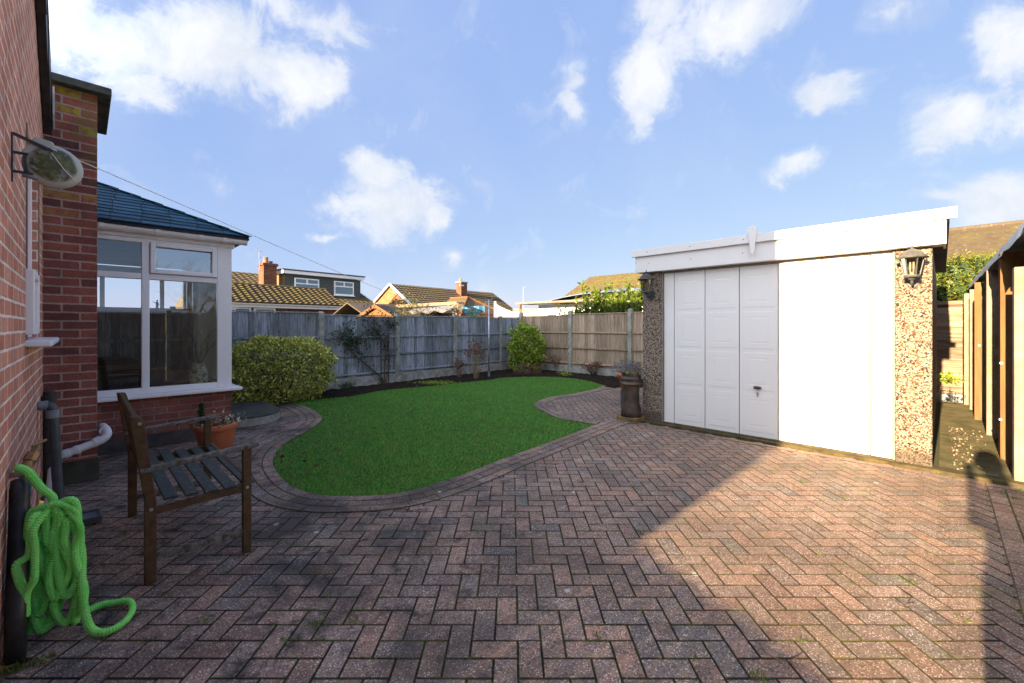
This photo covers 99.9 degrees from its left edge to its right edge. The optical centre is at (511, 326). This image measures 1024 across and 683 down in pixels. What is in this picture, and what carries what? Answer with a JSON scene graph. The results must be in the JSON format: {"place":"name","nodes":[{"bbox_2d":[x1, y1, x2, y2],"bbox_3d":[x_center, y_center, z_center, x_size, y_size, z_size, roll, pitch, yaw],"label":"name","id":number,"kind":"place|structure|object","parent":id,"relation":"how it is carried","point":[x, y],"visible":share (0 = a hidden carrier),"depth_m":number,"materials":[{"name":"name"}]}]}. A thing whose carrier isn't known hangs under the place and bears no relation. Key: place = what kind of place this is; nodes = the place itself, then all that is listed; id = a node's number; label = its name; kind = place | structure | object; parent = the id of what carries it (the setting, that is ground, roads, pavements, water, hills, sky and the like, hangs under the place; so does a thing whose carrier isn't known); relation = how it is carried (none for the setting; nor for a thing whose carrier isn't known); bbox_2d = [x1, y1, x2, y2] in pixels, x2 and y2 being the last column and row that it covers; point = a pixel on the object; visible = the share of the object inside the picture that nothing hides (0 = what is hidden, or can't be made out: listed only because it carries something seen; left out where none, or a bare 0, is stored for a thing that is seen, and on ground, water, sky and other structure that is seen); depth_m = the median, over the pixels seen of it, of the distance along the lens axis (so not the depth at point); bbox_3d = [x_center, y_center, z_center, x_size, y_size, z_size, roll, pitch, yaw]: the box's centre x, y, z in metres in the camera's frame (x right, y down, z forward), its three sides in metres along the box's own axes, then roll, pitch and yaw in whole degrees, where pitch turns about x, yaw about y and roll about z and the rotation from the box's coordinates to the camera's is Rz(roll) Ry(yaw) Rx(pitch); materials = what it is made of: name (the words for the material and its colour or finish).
{"place":"outdoors","nodes":[
{"label":"outdoors","id":0,"kind":"place"},
{"bbox_2d":[196,403,205,426],"bbox_3d":[-3.387,0.976,4.686,0.103,0.288,0.107,0,0,-45],"label":"dwarf conifer","id":1,"kind":"object","parent":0,"point":[200,413],"visible":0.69,"depth_m":4.68,"materials":[{"name":"green plant"}]},
{"bbox_2d":[272,377,601,495],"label":"lawn","id":2,"kind":"structure","parent":0,"point":[392,430],"depth_m":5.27,"materials":[{"name":"green plant"}]},
{"bbox_2d":[243,362,642,414],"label":"flower bed soil","id":3,"kind":"structure","parent":0,"point":[608,381],"depth_m":10.63,"materials":[{"name":"brown soil"}]},
{"bbox_2d":[231,334,339,404],"bbox_3d":[-4.163,0.775,7.796,0.968,1.276,2.026,0,0,41],"label":"variegated shrub","id":4,"kind":"object","parent":3,"relation":"on","point":[256,344],"visible":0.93,"depth_m":7.62,"materials":[{"name":"green plant"}]},
{"bbox_2d":[337,382,357,389],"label":"plant","id":5,"kind":"object","parent":3,"relation":"on","point":[344,386],"visible":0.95,"depth_m":9.23,"materials":[{"name":"green plant"}]},
{"bbox_2d":[324,302,401,383],"bbox_3d":[-3.266,0.429,9.616,0.348,1.913,1.928,0,0,41],"label":"climbing rose","id":6,"kind":"object","parent":3,"relation":"on","point":[344,334],"visible":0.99,"depth_m":9.67,"materials":[{"name":"green plant"}]},
{"bbox_2d":[381,335,388,383],"bbox_3d":[-2.965,0.790,10.030,0.020,1.180,0.215,0,0,41],"label":"trellis","id":7,"kind":"object","parent":3,"relation":"on","point":[385,359],"visible":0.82,"depth_m":9.98,"materials":[{"name":"wood"}]},
{"bbox_2d":[385,289,439,316],"bbox_3d":[-3.037,0.124,13.014,1.797,2.518,1.054,0,0,0],"label":"olive shrub","id":8,"kind":"object","parent":3,"relation":"on","point":[414,307],"visible":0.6,"depth_m":12.98,"materials":[{"name":"green plant"}]},
{"bbox_2d":[407,379,465,385],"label":"plant","id":9,"kind":"object","parent":3,"relation":"on","point":[434,382],"visible":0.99,"depth_m":10.03,"materials":[{"name":"green plant"}]},
{"bbox_2d":[446,304,464,317],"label":"leafy shrub","id":10,"kind":"object","parent":3,"relation":"on","point":[457,311],"visible":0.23,"depth_m":13.27,"materials":[{"name":"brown plant"}]},
{"bbox_2d":[450,357,469,376],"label":"dry plant","id":11,"kind":"object","parent":3,"relation":"on","point":[458,367],"visible":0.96,"depth_m":11.26,"materials":[{"name":"brown plant"}]},
{"bbox_2d":[462,338,488,378],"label":"dry plant","id":12,"kind":"object","parent":3,"relation":"on","point":[475,351],"visible":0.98,"depth_m":11.00,"materials":[{"name":"plant"}]},
{"bbox_2d":[465,303,486,317],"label":"leafy shrub","id":13,"kind":"object","parent":3,"relation":"on","point":[471,311],"visible":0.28,"depth_m":13.28,"materials":[{"name":"green plant"}]},
{"bbox_2d":[485,298,492,375],"bbox_3d":[-0.615,0.315,11.477,0.210,2.150,0.060,0,0,0],"label":"washing line pole","id":14,"kind":"object","parent":3,"relation":"on","point":[489,335],"visible":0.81,"depth_m":11.46,"materials":[{"name":"metal"}]},
{"bbox_2d":[505,320,546,371],"bbox_3d":[0.425,0.611,12.761,1.277,1.645,1.272,0,0,0],"label":"corner shrub","id":15,"kind":"object","parent":3,"relation":"on","point":[534,350],"visible":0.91,"depth_m":12.49,"materials":[{"name":"green plant"}]},
{"bbox_2d":[512,363,540,374],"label":"clipped dead shrub","id":16,"kind":"object","parent":3,"relation":"on","point":[530,368],"visible":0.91,"depth_m":12.08,"materials":[{"name":"brown plant"}]},
{"bbox_2d":[547,353,562,368],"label":"dry plant","id":17,"kind":"object","parent":3,"relation":"on","point":[554,361],"visible":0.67,"depth_m":12.80,"materials":[{"name":"brown plant"}]},
{"bbox_2d":[556,371,571,375],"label":"plant","id":18,"kind":"object","parent":3,"relation":"on","point":[562,373],"visible":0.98,"depth_m":11.83,"materials":[{"name":"green plant"}]},
{"bbox_2d":[557,304,578,364],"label":"laurel bush","id":19,"kind":"object","parent":3,"relation":"on","point":[560,311],"visible":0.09,"depth_m":13.21,"materials":[{"name":"green plant"}]},
{"bbox_2d":[564,295,590,365],"bbox_3d":[2.008,0.229,12.859,0.970,2.310,0.843,0,0,-24],"label":"laurel bush","id":20,"kind":"object","parent":3,"relation":"on","point":[576,311],"visible":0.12,"depth_m":12.72,"materials":[{"name":"green plant"}]},
{"bbox_2d":[575,361,603,374],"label":"dry plant","id":21,"kind":"object","parent":3,"relation":"on","point":[589,366],"visible":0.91,"depth_m":11.74,"materials":[{"name":"brown plant"}]},
{"bbox_2d":[597,294,617,368],"bbox_3d":[2.808,0.215,12.241,0.781,2.335,0.850,0,0,-45],"label":"laurel bush","id":22,"kind":"object","parent":3,"relation":"on","point":[607,310],"visible":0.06,"depth_m":12.15,"materials":[{"name":"green plant"}]},
{"bbox_2d":[608,283,632,313],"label":"laurel bush","id":23,"kind":"object","parent":3,"relation":"on","point":[618,303],"visible":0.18,"depth_m":11.72,"materials":[{"name":"green plant"}]},
{"bbox_2d":[0,394,1011,680],"bbox_3d":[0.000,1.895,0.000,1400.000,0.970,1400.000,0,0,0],"label":"ground","id":24,"kind":"structure","parent":0,"point":[936,464],"depth_m":4.84,"materials":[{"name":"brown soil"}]},
{"bbox_2d":[0,0,111,663],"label":"brick house","id":25,"kind":"structure","parent":24,"relation":"on","point":[48,288],"depth_m":3.42,"materials":[{"name":"red brick"}]},
{"bbox_2d":[3,477,30,665],"bbox_3d":[-2.118,1.032,1.842,0.263,0.709,0.068,0,0,45],"label":"pipe lagging","id":26,"kind":"object","parent":25,"relation":"attached to","point":[15,623],"visible":0.9,"depth_m":1.81,"materials":[{"name":"black plastic"}]},
{"bbox_2d":[8,439,46,495],"bbox_3d":[-2.268,0.675,2.033,0.067,0.241,0.174,0,0,-4],"label":"garden tap","id":27,"kind":"object","parent":25,"relation":"attached to","point":[31,457],"visible":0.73,"depth_m":2.02,"materials":[{"name":"metal"}]},
{"bbox_2d":[11,464,135,636],"bbox_3d":[-2.002,0.995,1.951,0.468,0.753,0.278,0,0,-23],"label":"garden hose","id":28,"kind":"object","parent":27,"relation":"hanging from","point":[58,566],"visible":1,"depth_m":1.90,"materials":[{"name":"green rubber"}]},
{"bbox_2d":[28,178,31,336],"bbox_3d":[-3.288,-0.550,2.864,0.980,1.260,0.070,0,0,45],"label":"window","id":29,"kind":"structure","parent":25,"relation":"in","point":[29,180],"depth_m":3.19,"materials":[{"name":"white plastic"}]},
{"bbox_2d":[26,269,39,334],"bbox_3d":[-3.028,-0.145,2.706,0.450,0.390,0.055,0,0,45],"label":"vent window","id":30,"kind":"structure","parent":25,"relation":"in","point":[32,277],"depth_m":2.56,"materials":[{"name":"white plastic"}]},
{"bbox_2d":[11,132,83,188],"bbox_3d":[-2.284,-0.797,2.122,0.099,0.234,0.241,0,0,45],"label":"clothes line reel","id":31,"kind":"object","parent":25,"relation":"attached to","point":[43,163],"visible":0.99,"depth_m":2.10,"materials":[{"name":"plastic"}]},
{"bbox_2d":[51,148,487,309],"bbox_3d":[-1.430,-0.590,6.787,0.005,0.555,9.522,0,0,10],"label":"washing line","id":32,"kind":"object","parent":31,"relation":"attached to","point":[225,223],"visible":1,"depth_m":2.97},
{"bbox_2d":[41,391,56,496],"bbox_3d":[-3.776,0.955,3.507,0.088,0.850,0.090,0,0,-45],"label":"soil pipe","id":33,"kind":"object","parent":25,"relation":"attached to","point":[49,396],"visible":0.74,"depth_m":3.48,"materials":[{"name":"black plastic"}]},
{"bbox_2d":[44,423,111,503],"bbox_3d":[-3.564,1.137,3.409,0.345,0.489,1.256,0,0,-27],"label":"drain pipe","id":34,"kind":"object","parent":25,"relation":"attached to","point":[105,431],"visible":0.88,"depth_m":3.74,"materials":[{"name":"grey plastic"}]},
{"bbox_2d":[97,181,251,455],"bbox_3d":[-5.846,-0.337,5.376,3.736,3.453,3.537,0,0,-45],"label":"conservatory","id":35,"kind":"object","parent":24,"relation":"on","point":[148,237],"visible":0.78,"depth_m":5.12,"materials":[{"name":"brick"}]},
{"bbox_2d":[97,316,101,337],"bbox_3d":[-4.755,0.010,4.670,0.440,0.440,0.050,0,0,-45],"label":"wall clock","id":36,"kind":"object","parent":35,"relation":"attached to","point":[99,326],"depth_m":4.79,"materials":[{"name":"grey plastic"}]},
{"bbox_2d":[97,356,140,365],"bbox_3d":[-5.979,0.890,6.240,1.110,0.920,0.680,0,0,-45],"label":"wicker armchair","id":37,"kind":"object","parent":35,"relation":"on","point":[110,361],"visible":0.08,"depth_m":6.12,"materials":[{"name":"brown wicker"}]},
{"bbox_2d":[97,365,189,390],"bbox_3d":[-4.826,0.900,5.017,0.680,0.900,1.810,0,0,45],"label":"wicker sofa","id":38,"kind":"object","parent":35,"relation":"on","point":[118,377],"visible":0.24,"depth_m":4.98,"materials":[{"name":"brown wicker"}]},
{"bbox_2d":[97,234,231,397],"bbox_3d":[-4.743,-0.110,4.276,3.339,1.750,0.074,0,0,-45],"label":"window frame","id":39,"kind":"structure","parent":35,"relation":"in","point":[223,281],"depth_m":5.09,"materials":[{"name":"white plastic"}]},
{"bbox_2d":[189,363,207,383],"bbox_3d":[-3.875,0.612,5.317,0.200,0.304,0.200,0,0,45],"label":"vase","id":40,"kind":"object","parent":35,"relation":"on","point":[198,373],"visible":0.84,"depth_m":5.25,"materials":[{"name":"green ceramic"}]},
{"bbox_2d":[178,316,234,363],"bbox_3d":[-3.820,0.156,5.334,0.433,0.690,0.746,0,0,21],"label":"twig arrangement","id":41,"kind":"object","parent":40,"relation":"in","point":[195,343],"visible":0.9,"depth_m":5.34,"materials":[{"name":"brown plant"}]},
{"bbox_2d":[198,262,215,378],"bbox_3d":[-4.227,-0.092,5.958,1.175,1.545,0.030,0,0,45],"label":"vertical blind","id":42,"kind":"object","parent":35,"relation":"attached to","point":[204,299],"visible":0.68,"depth_m":5.92,"materials":[{"name":"fabric"}]},
{"bbox_2d":[175,257,376,311],"bbox_3d":[-14.099,-1.120,25.948,10.050,5.000,8.060,0,0,40],"label":"dormer bungalow","id":43,"kind":"object","parent":24,"relation":"on","point":[343,289],"visible":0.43,"depth_m":24.16,"materials":[{"name":"tile"}]},
{"bbox_2d":[232,282,342,315],"bbox_3d":[-10.494,-0.220,19.009,3.430,3.200,4.850,0,0,40],"label":"brick extension","id":44,"kind":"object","parent":24,"relation":"on","point":[256,297],"visible":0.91,"depth_m":18.22,"materials":[{"name":"tile"}]},
{"bbox_2d":[233,307,250,311],"bbox_3d":[-10.476,-0.125,16.715,0.070,1.210,0.600,0,0,40],"label":"window","id":45,"kind":"structure","parent":44,"relation":"in","point":[234,308],"depth_m":16.64,"materials":[{"name":"white plastic"}]},
{"bbox_2d":[253,308,274,312],"bbox_3d":[-9.966,-0.125,17.328,0.070,1.210,0.800,0,0,40],"label":"window","id":46,"kind":"structure","parent":44,"relation":"in","point":[256,309],"depth_m":17.32,"materials":[{"name":"white plastic"}]},
{"bbox_2d":[97,307,518,398],"bbox_3d":[-3.703,0.576,9.261,0.100,1.807,12.032,0,0,41],"label":"garden fence","id":47,"kind":"object","parent":24,"relation":"on","point":[429,344],"visible":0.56,"depth_m":9.38,"materials":[{"name":"wood"}]},
{"bbox_2d":[331,302,395,315],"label":"felt roof shed","id":48,"kind":"structure","parent":24,"relation":"on","point":[349,308],"depth_m":17.61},
{"bbox_2d":[359,302,421,316],"bbox_3d":[-4.505,0.260,16.202,1.607,2.240,2.105,0,0,20],"label":"playhouse","id":49,"kind":"object","parent":24,"relation":"on","point":[379,308],"visible":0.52,"depth_m":15.36,"materials":[{"name":"orange wood"}]},
{"bbox_2d":[396,302,463,315],"bbox_3d":[-3.238,0.200,16.823,3.459,2.360,2.290,0,0,22],"label":"garden awning","id":50,"kind":"object","parent":24,"relation":"on","point":[444,306],"visible":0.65,"depth_m":15.71,"materials":[{"name":"grey fabric"}]},
{"bbox_2d":[462,306,484,315],"bbox_3d":[-1.457,-0.562,16.305,0.850,0.430,0.109,0,0,0],"label":"hanging cloth","id":51,"kind":"object","parent":50,"relation":"hanging from","point":[464,308],"visible":0.69,"depth_m":16.30,"materials":[{"name":"blue fabric"}]},
{"bbox_2d":[374,279,512,317],"bbox_3d":[-4.695,-1.320,35.594,9.206,5.400,11.320,0,0,40],"label":"gabled bungalow","id":52,"kind":"object","parent":24,"relation":"on","point":[460,293],"visible":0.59,"depth_m":32.88,"materials":[{"name":"brown tile"}]},
{"bbox_2d":[494,301,518,317],"bbox_3d":[-0.086,0.213,16.475,1.215,2.334,0.650,0,0,0],"label":"canvas canopy","id":53,"kind":"object","parent":24,"relation":"on","point":[501,311],"visible":0.49,"depth_m":16.19,"materials":[{"name":"white fabric"}]},
{"bbox_2d":[515,273,642,315],"bbox_3d":[8.574,-0.784,20.453,15.300,4.331,8.550,0,0,45],"label":"white bungalow","id":54,"kind":"object","parent":24,"relation":"on","point":[590,283],"visible":0.18,"depth_m":22.66,"materials":[{"name":"brown roof tile"},{"name":"white painted render"}]},
{"bbox_2d":[543,288,639,303],"bbox_3d":[4.773,-1.416,19.834,1.600,0.608,7.500,0,0,-45],"label":"glazed canopy","id":55,"kind":"object","parent":54,"relation":"on","point":[572,297],"visible":0.3,"depth_m":21.32,"materials":[{"name":"white glass"}]},
{"bbox_2d":[519,308,642,378],"bbox_3d":[2.533,0.511,11.666,6.433,1.937,0.110,0,0,45],"label":"garden fence","id":56,"kind":"object","parent":24,"relation":"on","point":[608,339],"visible":0.41,"depth_m":11.99,"materials":[{"name":"wood"}]},
{"bbox_2d":[577,280,613,312],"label":"laurel bush","id":57,"kind":"object","parent":24,"relation":"on","point":[597,301],"visible":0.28,"depth_m":12.42,"materials":[{"name":"green plant"}]},
{"bbox_2d":[631,206,957,466],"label":"garage","id":58,"kind":"structure","parent":24,"relation":"on","point":[823,336],"depth_m":4.91,"materials":[{"name":"concrete"}]},
{"bbox_2d":[637,271,654,300],"bbox_3d":[1.906,-0.581,6.085,0.276,0.449,0.244,0,0,-45],"label":"wall lantern","id":59,"kind":"object","parent":58,"relation":"attached to","point":[649,294],"depth_m":6.05,"materials":[{"name":"black metal"}]},
{"bbox_2d":[664,253,892,457],"bbox_3d":[3.003,0.303,5.220,0.068,2.094,2.429,0,0,-45],"label":"door","id":60,"kind":"structure","parent":58,"relation":"in","point":[801,352],"depth_m":5.01,"materials":[{"name":"paint"}]},
{"bbox_2d":[895,243,928,289],"bbox_3d":[3.850,-0.581,4.140,0.244,0.449,0.276,0,0,45],"label":"wall lantern","id":61,"kind":"object","parent":58,"relation":"attached to","point":[912,280],"depth_m":4.12,"materials":[{"name":"grey metal"}]},
{"bbox_2d":[640,420,1023,487],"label":"garage threshold strip","id":62,"kind":"object","parent":24,"relation":"on","point":[980,477],"visible":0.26,"depth_m":4.38,"materials":[{"name":"grey concrete"}]},
{"bbox_2d":[937,301,962,402],"bbox_3d":[7.806,0.471,7.920,0.100,1.858,0.680,0,0,-45],"label":"passage gate fence","id":63,"kind":"object","parent":24,"relation":"on","point":[949,323],"visible":0.44,"depth_m":7.79,"materials":[{"name":"brown wood"}]},
{"bbox_2d":[936,367,967,418],"bbox_3d":[6.463,0.993,6.318,0.949,0.776,0.323,0,0,-40],"label":"passage weed","id":64,"kind":"object","parent":24,"relation":"on","point":[948,378],"visible":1,"depth_m":6.28,"materials":[{"name":"yellow plant"}]},
{"bbox_2d":[964,293,968,404],"bbox_3d":[8.019,0.430,7.502,0.150,2.000,0.190,0,0,-45],"label":"gate post","id":65,"kind":"object","parent":24,"relation":"on","point":[966,346],"visible":0.24,"depth_m":7.50,"materials":[{"name":"wood"}]},
{"bbox_2d":[936,249,997,396],"bbox_3d":[9.234,-0.024,8.734,2.112,3.024,3.019,0,0,-45],"label":"conifer hedge","id":66,"kind":"object","parent":24,"relation":"on","point":[964,272],"visible":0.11,"depth_m":8.40,"materials":[{"name":"green plant"}]},
{"bbox_2d":[939,401,1012,478],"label":"passage slab","id":67,"kind":"structure","parent":24,"relation":"on","point":[956,415],"depth_m":4.97,"materials":[{"name":"concrete"}]},
{"bbox_2d":[949,421,1011,475],"bbox_3d":[6.227,1.377,5.696,0.695,0.075,5.174,0,0,44],"label":"shell and bark litter","id":68,"kind":"object","parent":67,"relation":"on","point":[956,453],"visible":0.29,"depth_m":4.68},
{"bbox_2d":[947,220,1023,280],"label":"tiled bungalow","id":69,"kind":"object","parent":24,"relation":"on","point":[987,238],"visible":0.2,"depth_m":13.60,"materials":[{"name":"brown tile"}]},
{"bbox_2d":[968,222,1023,481],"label":"fence","id":70,"kind":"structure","parent":24,"relation":"on","point":[996,348],"depth_m":4.43,"materials":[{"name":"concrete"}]},
{"bbox_2d":[987,486,1023,616],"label":"side edging","id":71,"kind":"object","parent":24,"relation":"on","point":[1011,537],"visible":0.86,"depth_m":2.92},
{"bbox_2d":[987,488,1023,619],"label":"side edging joints","id":72,"kind":"object","parent":71,"relation":"on","point":[1003,546],"visible":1,"depth_m":2.83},
{"bbox_2d":[0,388,1023,682],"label":"block paving","id":73,"kind":"structure","parent":0,"point":[774,526],"depth_m":2.34,"materials":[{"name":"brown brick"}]},
{"bbox_2d":[37,401,63,499],"bbox_3d":[-3.475,0.973,3.250,0.188,0.820,0.101,0,0,-8],"label":"waste pipe","id":74,"kind":"object","parent":73,"relation":"on","point":[52,413],"visible":0.94,"depth_m":3.23,"materials":[{"name":"grey plastic"}]},
{"bbox_2d":[82,508,101,525],"bbox_3d":[-3.005,1.349,3.012,0.190,0.047,0.190,0,0,45],"label":"drain gully","id":75,"kind":"object","parent":73,"relation":"on","point":[92,516],"visible":0.53,"depth_m":3.01,"materials":[{"name":"grey plastic"}]},
{"bbox_2d":[117,392,258,585],"bbox_3d":[-2.202,0.928,2.875,0.600,0.905,1.215,0,0,-45],"label":"garden bench","id":76,"kind":"object","parent":73,"relation":"on","point":[145,461],"visible":1,"depth_m":2.60,"materials":[{"name":"brown wood"}]},
{"bbox_2d":[192,419,238,448],"bbox_3d":[-3.274,1.224,4.759,0.424,0.312,0.424,0,0,-45],"label":"terracotta pot","id":77,"kind":"object","parent":73,"relation":"on","point":[222,436],"visible":0.55,"depth_m":4.64,"materials":[{"name":"ceramic"}]},
{"bbox_2d":[189,408,246,429],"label":"potted succulent","id":78,"kind":"object","parent":77,"relation":"in","point":[218,421],"visible":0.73,"depth_m":4.71,"materials":[{"name":"green plant"}]},
{"bbox_2d":[231,400,279,427],"bbox_3d":[-4.042,1.315,6.578,1.579,0.130,0.718,0,0,45],"label":"doorstep","id":79,"kind":"object","parent":73,"relation":"on","point":[260,412],"visible":0.78,"depth_m":6.29,"materials":[{"name":"concrete"}]},
{"bbox_2d":[238,402,630,513],"bbox_3d":[-1.587,1.386,5.202,6.200,0.028,3.892,0,0,13],"label":"lawn edging","id":80,"kind":"object","parent":73,"relation":"on","point":[311,502],"visible":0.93,"depth_m":3.85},
{"bbox_2d":[238,412,600,512],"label":"lawn edging joints","id":81,"kind":"object","parent":80,"relation":"on","point":[349,501],"visible":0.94,"depth_m":3.69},
{"bbox_2d":[0,427,1022,682],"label":"weeds","id":82,"kind":"object","parent":73,"relation":"on","point":[204,621],"visible":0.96,"depth_m":1.98,"materials":[{"name":"green plant"}]},
{"bbox_2d":[534,386,609,423],"bbox_3d":[1.165,1.386,8.114,1.243,0.028,3.993,0,0,15],"label":"patio edging","id":83,"kind":"object","parent":73,"relation":"on","point":[540,405],"visible":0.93,"depth_m":7.25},
{"bbox_2d":[617,371,635,407],"bbox_3d":[1.944,1.075,7.234,0.360,0.610,0.360,0,0,-45],"label":"terracotta pot","id":84,"kind":"object","parent":73,"relation":"on","point":[621,390],"visible":0.18,"depth_m":7.20,"materials":[{"name":"ceramic"}]},
{"bbox_2d":[617,370,644,423],"bbox_3d":[1.743,1.020,6.283,0.310,0.720,0.310,0,0,-45],"label":"chimney pot","id":85,"kind":"object","parent":73,"relation":"on","point":[631,411],"visible":0.97,"depth_m":6.17,"materials":[{"name":"ceramic"}]},
{"bbox_2d":[613,359,642,372],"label":"lavender","id":86,"kind":"object","parent":85,"relation":"in","point":[633,365],"visible":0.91,"depth_m":7.20,"materials":[{"name":"grey plant"}]},
{"bbox_2d":[759,643,798,661],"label":"twig","id":87,"kind":"object","parent":73,"relation":"on","point":[777,658],"visible":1,"depth_m":1.77,"materials":[{"name":"brown wood"}]},
{"bbox_2d":[636,423,1023,491],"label":"garage front edging","id":88,"kind":"object","parent":73,"relation":"on","point":[892,467],"visible":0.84,"depth_m":4.40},
{"bbox_2d":[640,424,1021,491],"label":"garage front edging joints","id":89,"kind":"object","parent":88,"relation":"on","point":[867,464],"visible":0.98,"depth_m":4.13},
{"bbox_2d":[513,309,538,314],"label":"flat roof garage","id":90,"kind":"structure","parent":0,"point":[530,311],"depth_m":30.00,"materials":[{"name":"white"}]},
{"bbox_2d":[48,0,1023,308],"label":"sky","id":91,"kind":"structure","parent":0,"point":[510,150],"materials":[{"name":"blue"}]},
{"bbox_2d":[622,277,642,313],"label":"laurel bush","id":92,"kind":"object","parent":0,"point":[636,305],"visible":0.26,"depth_m":11.46,"materials":[{"name":"green plant"}]}
]}

